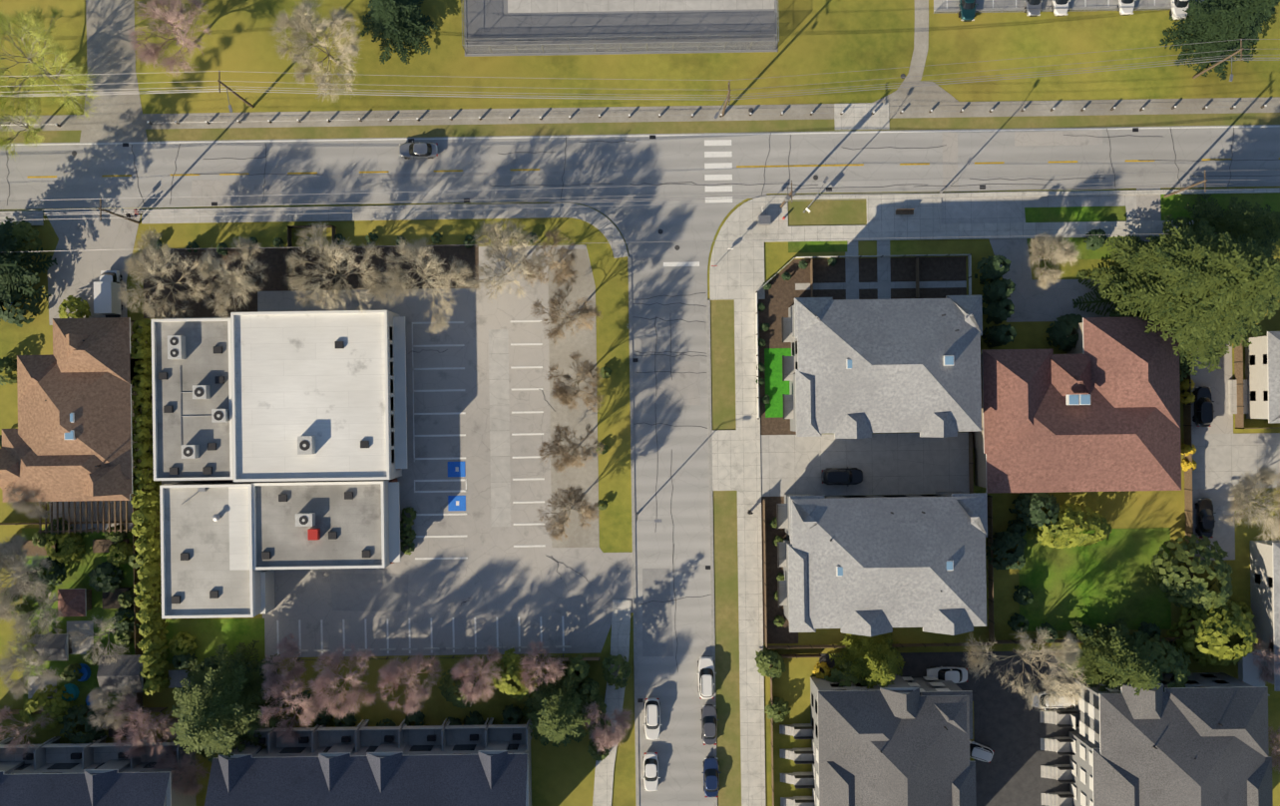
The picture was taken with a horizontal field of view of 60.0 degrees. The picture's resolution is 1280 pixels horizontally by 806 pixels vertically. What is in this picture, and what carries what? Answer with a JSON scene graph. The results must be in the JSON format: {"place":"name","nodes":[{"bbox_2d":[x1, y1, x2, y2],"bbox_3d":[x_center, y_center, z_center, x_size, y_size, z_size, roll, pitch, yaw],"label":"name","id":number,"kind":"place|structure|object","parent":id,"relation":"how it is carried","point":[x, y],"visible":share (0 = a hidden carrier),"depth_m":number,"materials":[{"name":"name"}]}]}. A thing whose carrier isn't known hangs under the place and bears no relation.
{"place":"outdoors","nodes":[
{"label":"outdoors","id":0,"kind":"place"},
{"bbox_2d":[21,527,135,709],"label":"lawn","id":1,"kind":"structure","parent":0,"point":[77,574],"depth_m":129.58,"materials":[{"name":"plant"}]},
{"bbox_2d":[0,533,52,623],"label":"bare tree","id":2,"kind":"object","parent":1,"relation":"on","point":[5,553],"visible":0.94,"depth_m":123.53,"materials":[{"name":"grey plant"}]},
{"bbox_2d":[0,625,67,700],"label":"bare tree","id":3,"kind":"object","parent":1,"relation":"on","point":[18,688],"visible":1,"depth_m":123.78,"materials":[{"name":"grey plant"}]},
{"bbox_2d":[18,684,73,730],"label":"tree","id":4,"kind":"object","parent":1,"relation":"on","point":[40,698],"visible":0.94,"depth_m":126.55,"materials":[{"name":"green plant"}]},
{"bbox_2d":[141,203,628,258],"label":"sidewalk","id":5,"kind":"structure","parent":0,"point":[605,226],"depth_m":129.47,"materials":[{"name":"concrete"}]},
{"bbox_2d":[0,0,1279,805],"bbox_3d":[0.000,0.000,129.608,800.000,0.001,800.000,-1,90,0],"label":"ground","id":6,"kind":"structure","parent":0,"point":[826,42],"depth_m":129.61,"materials":[{"name":"green plant"}]},
{"bbox_2d":[0,216,57,321],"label":"tree","id":7,"kind":"object","parent":6,"relation":"on","point":[12,272],"visible":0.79,"depth_m":125.89,"materials":[{"name":"green plant"}]},
{"bbox_2d":[0,3,98,119],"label":"tree","id":8,"kind":"object","parent":6,"relation":"on","point":[22,28],"visible":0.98,"depth_m":122.53,"materials":[{"name":"green plant"}]},
{"bbox_2d":[0,516,144,683],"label":"shrubs","id":9,"kind":"object","parent":6,"relation":"on","point":[27,608],"visible":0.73,"depth_m":127.72,"materials":[{"name":"green plant"}]},
{"bbox_2d":[0,317,151,533],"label":"house","id":10,"kind":"structure","parent":6,"relation":"on","point":[66,449],"depth_m":122.51,"materials":[{"name":"beige"}]},
{"bbox_2d":[43,208,141,325],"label":"drive","id":11,"kind":"structure","parent":6,"relation":"on","point":[78,268],"depth_m":129.59,"materials":[{"name":"concrete"}]},
{"bbox_2d":[0,735,196,805],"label":"townhouse","id":12,"kind":"structure","parent":6,"relation":"on","point":[53,771],"depth_m":121.57,"materials":[{"name":"grey"}]},
{"bbox_2d":[79,0,147,142],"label":"driveway","id":13,"kind":"structure","parent":6,"relation":"on","point":[114,118],"depth_m":129.59,"materials":[{"name":"concrete"}]},
{"bbox_2d":[96,654,147,693],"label":"shed","id":14,"kind":"structure","parent":6,"relation":"on","point":[127,668],"depth_m":126.81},
{"bbox_2d":[111,691,177,762],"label":"pink tree","id":15,"kind":"object","parent":6,"relation":"on","point":[135,739],"visible":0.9,"depth_m":123.66,"materials":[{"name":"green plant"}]},
{"bbox_2d":[130,319,171,695],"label":"hedge","id":16,"kind":"object","parent":6,"relation":"on","point":[142,518],"visible":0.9,"depth_m":125.62,"materials":[{"name":"plant"}]},
{"bbox_2d":[124,0,214,78],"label":"bare tree","id":17,"kind":"object","parent":6,"relation":"on","point":[150,51],"visible":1,"depth_m":122.88,"materials":[{"name":"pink plant"}]},
{"bbox_2d":[165,618,265,663],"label":"grass","id":18,"kind":"structure","parent":6,"relation":"on","point":[210,635],"depth_m":129.59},
{"bbox_2d":[169,639,293,762],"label":"tree","id":19,"kind":"object","parent":6,"relation":"on","point":[219,707],"visible":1,"depth_m":122.19,"materials":[{"name":"plant"}]},
{"bbox_2d":[258,671,325,746],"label":"pink tree","id":20,"kind":"object","parent":6,"relation":"on","point":[288,733],"visible":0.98,"depth_m":123.73,"materials":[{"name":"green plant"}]},
{"bbox_2d":[142,244,478,318],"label":"bed","id":21,"kind":"object","parent":6,"relation":"on","point":[276,273],"visible":0.57,"depth_m":129.60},
{"bbox_2d":[115,226,219,320],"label":"street tree","id":22,"kind":"object","parent":21,"relation":"on","point":[134,263],"visible":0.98,"depth_m":122.44,"materials":[{"name":"beige plant"}]},
{"bbox_2d":[195,234,272,320],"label":"street tree","id":23,"kind":"object","parent":21,"relation":"on","point":[207,270],"visible":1,"depth_m":122.75,"materials":[{"name":"beige plant"}]},
{"bbox_2d":[283,221,383,316],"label":"street tree","id":24,"kind":"object","parent":21,"relation":"on","point":[302,279],"visible":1,"depth_m":122.01,"materials":[{"name":"beige plant"}]},
{"bbox_2d":[361,237,475,334],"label":"street tree","id":25,"kind":"object","parent":21,"relation":"on","point":[410,253],"visible":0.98,"depth_m":121.87,"materials":[{"name":"beige plant"}]},
{"bbox_2d":[267,0,364,103],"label":"bare tree","id":26,"kind":"object","parent":6,"relation":"on","point":[338,18],"visible":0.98,"depth_m":122.94,"materials":[{"name":"beige plant"}]},
{"bbox_2d":[305,640,378,719],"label":"pink tree","id":27,"kind":"object","parent":6,"relation":"on","point":[328,679],"visible":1,"depth_m":123.42,"materials":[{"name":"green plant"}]},
{"bbox_2d":[171,650,522,727],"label":"shrubs","id":28,"kind":"object","parent":6,"relation":"on","point":[476,717],"visible":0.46,"depth_m":127.69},
{"bbox_2d":[204,717,532,805],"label":"townhouse","id":29,"kind":"structure","parent":6,"relation":"on","point":[404,764],"depth_m":120.81,"materials":[{"name":"grey"}]},
{"bbox_2d":[142,218,612,286],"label":"verge","id":30,"kind":"structure","parent":6,"relation":"on","point":[209,235],"depth_m":129.60,"materials":[{"name":"green plant"}]},
{"bbox_2d":[160,244,612,657],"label":"lot","id":31,"kind":"structure","parent":6,"relation":"on","point":[494,575],"depth_m":129.60,"materials":[{"name":"asphalt"}]},
{"bbox_2d":[151,310,407,618],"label":"commercial building","id":32,"kind":"structure","parent":31,"relation":"on","point":[292,425],"depth_m":123.76,"materials":[{"name":"white"}]},
{"bbox_2d":[330,573,409,611],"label":"patch","id":33,"kind":"object","parent":31,"relation":"on","point":[371,592],"visible":1,"depth_m":129.59,"materials":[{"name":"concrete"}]},
{"bbox_2d":[488,329,510,526],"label":"patch","id":34,"kind":"object","parent":31,"relation":"on","point":[500,428],"visible":1,"depth_m":129.59,"materials":[{"name":"concrete"}]},
{"bbox_2d":[464,218,547,303],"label":"street tree","id":35,"kind":"object","parent":31,"relation":"on","point":[489,229],"visible":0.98,"depth_m":122.35,"materials":[{"name":"beige plant"}]},
{"bbox_2d":[592,552,633,613],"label":"lot entrance","id":36,"kind":"object","parent":31,"relation":"on","point":[613,576],"visible":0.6,"depth_m":129.59,"materials":[{"name":"concrete"}]},
{"bbox_2d":[361,0,437,64],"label":"conifer","id":37,"kind":"object","parent":6,"relation":"on","point":[400,22],"visible":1,"depth_m":125.94,"materials":[{"name":"green plant"}]},
{"bbox_2d":[376,650,443,716],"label":"pink tree","id":38,"kind":"object","parent":6,"relation":"on","point":[392,671],"visible":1,"depth_m":123.32,"materials":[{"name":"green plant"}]},
{"bbox_2d":[448,644,502,706],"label":"pink tree","id":39,"kind":"object","parent":6,"relation":"on","point":[460,671],"visible":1,"depth_m":124.04,"materials":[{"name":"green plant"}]},
{"bbox_2d":[520,661,598,747],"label":"tree","id":40,"kind":"object","parent":6,"relation":"on","point":[558,717],"visible":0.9,"depth_m":124.08,"materials":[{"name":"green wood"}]},
{"bbox_2d":[547,249,599,547],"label":"pavement strip","id":41,"kind":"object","parent":6,"relation":"on","point":[584,342],"visible":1,"depth_m":129.59,"materials":[{"name":"concrete"}]},
{"bbox_2d":[530,282,601,345],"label":"tree","id":42,"kind":"object","parent":41,"relation":"on","point":[589,311],"visible":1,"depth_m":122.32,"materials":[{"name":"beige plant"}]},
{"bbox_2d":[535,422,606,474],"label":"tree","id":43,"kind":"object","parent":41,"relation":"on","point":[574,457],"visible":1,"depth_m":123.28,"materials":[{"name":"beige plant"}]},
{"bbox_2d":[544,351,606,414],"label":"tree","id":44,"kind":"object","parent":41,"relation":"on","point":[562,393],"visible":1,"depth_m":122.83,"materials":[{"name":"beige plant"}]},
{"bbox_2d":[566,654,612,761],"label":"hedge","id":45,"kind":"object","parent":6,"relation":"on","point":[577,663],"visible":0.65,"depth_m":126.43,"materials":[{"name":"green plant"}]},
{"bbox_2d":[592,599,631,805],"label":"walk","id":46,"kind":"structure","parent":6,"relation":"on","point":[614,699],"depth_m":129.49,"materials":[{"name":"concrete"}]},
{"bbox_2d":[463,0,777,56],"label":"court","id":47,"kind":"object","parent":6,"relation":"on","point":[486,19],"visible":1,"depth_m":129.56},
{"bbox_2d":[461,0,779,54],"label":"court fence","id":48,"kind":"object","parent":47,"relation":"on","point":[653,47],"visible":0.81,"depth_m":127.99,"materials":[{"name":"grey metal"}]},
{"bbox_2d":[507,0,777,12],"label":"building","id":49,"kind":"structure","parent":47,"relation":"on","point":[530,6],"depth_m":129.55,"materials":[{"name":"concrete"}]},
{"bbox_2d":[21,504,1229,737],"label":"yard clutter","id":50,"kind":"object","parent":6,"relation":"on","point":[1219,531],"visible":0.48,"depth_m":129.52,"materials":[{"name":"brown wood"}]},
{"bbox_2d":[627,256,639,805],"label":"kerb","id":51,"kind":"structure","parent":6,"relation":"on","point":[634,536],"depth_m":129.47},
{"bbox_2d":[706,300,717,805],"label":"kerb","id":52,"kind":"structure","parent":6,"relation":"on","point":[710,492],"depth_m":129.47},
{"bbox_2d":[710,299,736,430],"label":"grass strip","id":53,"kind":"object","parent":6,"relation":"on","point":[722,358],"visible":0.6,"depth_m":129.56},
{"bbox_2d":[711,429,737,490],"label":"apron","id":54,"kind":"object","parent":6,"relation":"on","point":[723,460],"visible":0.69,"depth_m":129.47,"materials":[{"name":"concrete"}]},
{"bbox_2d":[712,490,741,805],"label":"grass strip","id":55,"kind":"object","parent":6,"relation":"on","point":[726,632],"depth_m":129.56,"materials":[{"name":"plant"}]},
{"bbox_2d":[834,102,889,129],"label":"bus pad","id":56,"kind":"object","parent":6,"relation":"on","point":[857,117],"visible":0.92,"depth_m":129.56,"materials":[{"name":"concrete"}]},
{"bbox_2d":[758,256,966,434],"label":"mulch bed","id":57,"kind":"object","parent":6,"relation":"on","point":[781,293],"visible":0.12,"depth_m":129.59,"materials":[{"name":"soil"}]},
{"bbox_2d":[764,348,791,418],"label":"lawn","id":58,"kind":"structure","parent":57,"relation":"on","point":[776,387],"depth_m":129.58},
{"bbox_2d":[829,632,904,688],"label":"tree","id":59,"kind":"object","parent":6,"relation":"on","point":[872,659],"visible":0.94,"depth_m":125.04,"materials":[{"name":"green plant"}]},
{"bbox_2d":[779,673,976,805],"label":"townhouse","id":60,"kind":"structure","parent":6,"relation":"on","point":[901,741],"depth_m":120.08,"materials":[{"name":"grey"}]},
{"bbox_2d":[776,491,987,636],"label":"townhouse","id":61,"kind":"structure","parent":6,"relation":"on","point":[870,566],"depth_m":119.77,"materials":[{"name":"grey"}]},
{"bbox_2d":[781,295,982,438],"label":"townhouse","id":62,"kind":"structure","parent":6,"relation":"on","point":[858,368],"depth_m":119.78,"materials":[{"name":"grey"}]},
{"bbox_2d":[865,197,941,225],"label":"pad","id":63,"kind":"object","parent":6,"relation":"on","point":[926,212],"visible":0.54,"depth_m":129.46,"materials":[{"name":"concrete"}]},
{"bbox_2d":[974,254,1016,348],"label":"hedge","id":64,"kind":"object","parent":6,"relation":"on","point":[996,290],"visible":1,"depth_m":125.29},
{"bbox_2d":[961,627,1087,714],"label":"bare tree","id":65,"kind":"object","parent":6,"relation":"on","point":[1068,653],"visible":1,"depth_m":122.02,"materials":[{"name":"beige plant"}]},
{"bbox_2d":[1024,231,1080,291],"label":"bare tree","id":66,"kind":"object","parent":6,"relation":"on","point":[1039,243],"visible":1,"depth_m":124.79,"materials":[{"name":"beige plant"}]},
{"bbox_2d":[1026,502,1112,548],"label":"tree","id":67,"kind":"object","parent":6,"relation":"on","point":[1067,513],"visible":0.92,"depth_m":125.24,"materials":[{"name":"green plant"}]},
{"bbox_2d":[972,316,1181,493],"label":"house","id":68,"kind":"structure","parent":6,"relation":"on","point":[1096,408],"depth_m":122.09,"materials":[{"name":"brown"}]},
{"bbox_2d":[1057,617,1161,695],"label":"tree","id":69,"kind":"object","parent":6,"relation":"on","point":[1113,661],"visible":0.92,"depth_m":123.58,"materials":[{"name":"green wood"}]},
{"bbox_2d":[986,339,1279,644],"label":"fences","id":70,"kind":"object","parent":6,"relation":"on","point":[1238,378],"visible":0.62,"depth_m":128.54,"materials":[{"name":"brown wood"}]},
{"bbox_2d":[1102,234,1208,291],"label":"tree","id":71,"kind":"object","parent":6,"relation":"on","point":[1197,252],"visible":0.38,"depth_m":122.61,"materials":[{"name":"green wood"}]},
{"bbox_2d":[1039,672,1273,805],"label":"townhouse","id":72,"kind":"structure","parent":6,"relation":"on","point":[1200,739],"depth_m":120.13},
{"bbox_2d":[1127,631,1191,692],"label":"tree","id":73,"kind":"object","parent":6,"relation":"on","point":[1158,649],"visible":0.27,"depth_m":122.83,"materials":[{"name":"green plant"}]},
{"bbox_2d":[1072,213,1279,383],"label":"tree","id":74,"kind":"object","parent":6,"relation":"on","point":[1226,290],"visible":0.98,"depth_m":118.38,"materials":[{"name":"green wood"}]},
{"bbox_2d":[1150,533,1233,611],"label":"tree","id":75,"kind":"object","parent":6,"relation":"on","point":[1192,595],"visible":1,"depth_m":124.46,"materials":[{"name":"green plant"}]},
{"bbox_2d":[1166,599,1258,666],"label":"tree","id":76,"kind":"object","parent":6,"relation":"on","point":[1217,651],"visible":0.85,"depth_m":123.66,"materials":[{"name":"green plant"}]},
{"bbox_2d":[1159,0,1279,80],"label":"tree","id":77,"kind":"object","parent":6,"relation":"on","point":[1213,22],"visible":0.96,"depth_m":124.68,"materials":[{"name":"green plant"}]},
{"bbox_2d":[1175,188,1279,254],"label":"tree","id":78,"kind":"object","parent":6,"relation":"on","point":[1235,220],"visible":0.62,"depth_m":121.95,"materials":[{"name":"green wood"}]},
{"bbox_2d":[1224,464,1279,542],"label":"bare tree","id":79,"kind":"object","parent":6,"relation":"on","point":[1269,478],"visible":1,"depth_m":123.56,"materials":[{"name":"beige plant"}]},
{"bbox_2d":[1226,540,1279,695],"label":"house","id":80,"kind":"structure","parent":6,"relation":"on","point":[1265,580],"depth_m":126.63,"materials":[{"name":"grey"}]},
{"bbox_2d":[1228,331,1279,423],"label":"house","id":81,"kind":"structure","parent":6,"relation":"on","point":[1261,391],"depth_m":126.25,"materials":[{"name":"grey"}]},
{"bbox_2d":[0,124,1279,209],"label":"road","id":82,"kind":"structure","parent":0,"point":[78,181],"depth_m":129.59,"materials":[{"name":"asphalt"}]},
{"bbox_2d":[190,178,282,206],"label":"patch","id":83,"kind":"object","parent":82,"relation":"on","point":[207,193],"visible":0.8,"depth_m":129.58,"materials":[{"name":"asphalt"}]},
{"bbox_2d":[5,127,1276,672],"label":"tar lines","id":84,"kind":"object","parent":82,"relation":"on","point":[762,190],"visible":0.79,"depth_m":129.57,"materials":[{"name":"grey"}]},
{"bbox_2d":[2,0,1279,655],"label":"road markings","id":85,"kind":"object","parent":82,"relation":"on","point":[456,469],"visible":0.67,"depth_m":129.57,"materials":[{"name":"white paint"}]},
{"bbox_2d":[0,97,1279,131],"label":"sidewalk","id":86,"kind":"structure","parent":0,"point":[649,114],"depth_m":129.60,"materials":[{"name":"concrete"}]},
{"bbox_2d":[713,80,730,119],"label":"pole","id":87,"kind":"object","parent":86,"relation":"on","point":[725,104],"visible":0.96,"depth_m":120.53,"materials":[{"name":"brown wood"}]},
{"bbox_2d":[0,38,1279,99],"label":"wires","id":88,"kind":"object","parent":87,"relation":"attached to","point":[631,79],"visible":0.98,"depth_m":119.49,"materials":[{"name":"grey"}]},
{"bbox_2d":[0,112,1279,143],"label":"grass verge","id":89,"kind":"structure","parent":0,"point":[699,127],"depth_m":129.60,"materials":[{"name":"plant"}]},
{"bbox_2d":[548,191,766,805],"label":"side street","id":90,"kind":"structure","parent":0,"point":[678,746],"depth_m":129.58,"materials":[{"name":"asphalt"}]},
{"bbox_2d":[642,568,673,656],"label":"patch","id":91,"kind":"object","parent":90,"relation":"on","point":[656,630],"visible":1,"depth_m":129.58,"materials":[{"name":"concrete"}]},
{"bbox_2d":[651,360,700,405],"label":"patch","id":92,"kind":"object","parent":90,"relation":"on","point":[681,388],"visible":1,"depth_m":129.58,"materials":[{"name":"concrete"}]},
{"bbox_2d":[734,299,765,805],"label":"sidewalk","id":93,"kind":"structure","parent":0,"point":[750,617],"depth_m":129.47,"materials":[{"name":"concrete"}]},
{"bbox_2d":[761,496,798,643],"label":"mulch bed","id":94,"kind":"object","parent":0,"point":[778,635],"visible":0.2,"depth_m":129.59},
{"bbox_2d":[760,431,969,496],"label":"driveway","id":95,"kind":"structure","parent":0,"point":[902,463],"depth_m":129.58,"materials":[{"name":"concrete"}]},
{"bbox_2d":[819,650,1083,701],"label":"lane","id":96,"kind":"structure","parent":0,"point":[990,686],"depth_m":129.57,"materials":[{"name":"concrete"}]},
{"bbox_2d":[709,188,1279,300],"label":"sidewalk","id":97,"kind":"structure","parent":0,"point":[737,272],"depth_m":129.47,"materials":[{"name":"concrete"}]},
{"bbox_2d":[787,198,866,226],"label":"grass","id":98,"kind":"structure","parent":97,"relation":"on","point":[852,212],"depth_m":129.56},
{"bbox_2d":[973,700,1074,805],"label":"driveway","id":99,"kind":"structure","parent":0,"point":[1011,733],"depth_m":129.58,"materials":[{"name":"asphalt"}]},
{"bbox_2d":[941,194,1136,223],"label":"sidewalk","id":100,"kind":"structure","parent":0,"point":[998,210],"depth_m":129.59,"materials":[{"name":"concrete"}]},
{"bbox_2d":[988,238,1120,322],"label":"drive","id":101,"kind":"structure","parent":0,"point":[1031,299],"depth_m":129.59,"materials":[{"name":"concrete"}]},
{"bbox_2d":[933,0,1204,11],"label":"lot","id":102,"kind":"structure","parent":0,"point":[984,5],"depth_m":129.55,"materials":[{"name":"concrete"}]},
{"bbox_2d":[1024,205,1126,259],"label":"lawn","id":103,"kind":"structure","parent":0,"point":[1073,213],"depth_m":129.58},
{"bbox_2d":[1018,527,1171,631],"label":"lawn","id":104,"kind":"structure","parent":0,"point":[1109,581],"depth_m":129.58,"materials":[{"name":"plant"}]},
{"bbox_2d":[1005,519,1161,643],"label":"shrubs","id":105,"kind":"object","parent":104,"relation":"on","point":[1020,594],"visible":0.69,"depth_m":127.74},
{"bbox_2d":[1190,343,1235,560],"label":"drive","id":106,"kind":"structure","parent":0,"point":[1216,381],"depth_m":129.58,"materials":[{"name":"concrete"}]},
{"bbox_2d":[1160,192,1279,220],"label":"lawn","id":107,"kind":"structure","parent":0,"point":[1173,205],"depth_m":129.58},
{"bbox_2d":[1191,432,1279,488],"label":"drive","id":108,"kind":"structure","parent":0,"point":[1222,461],"depth_m":129.58,"materials":[{"name":"concrete"}]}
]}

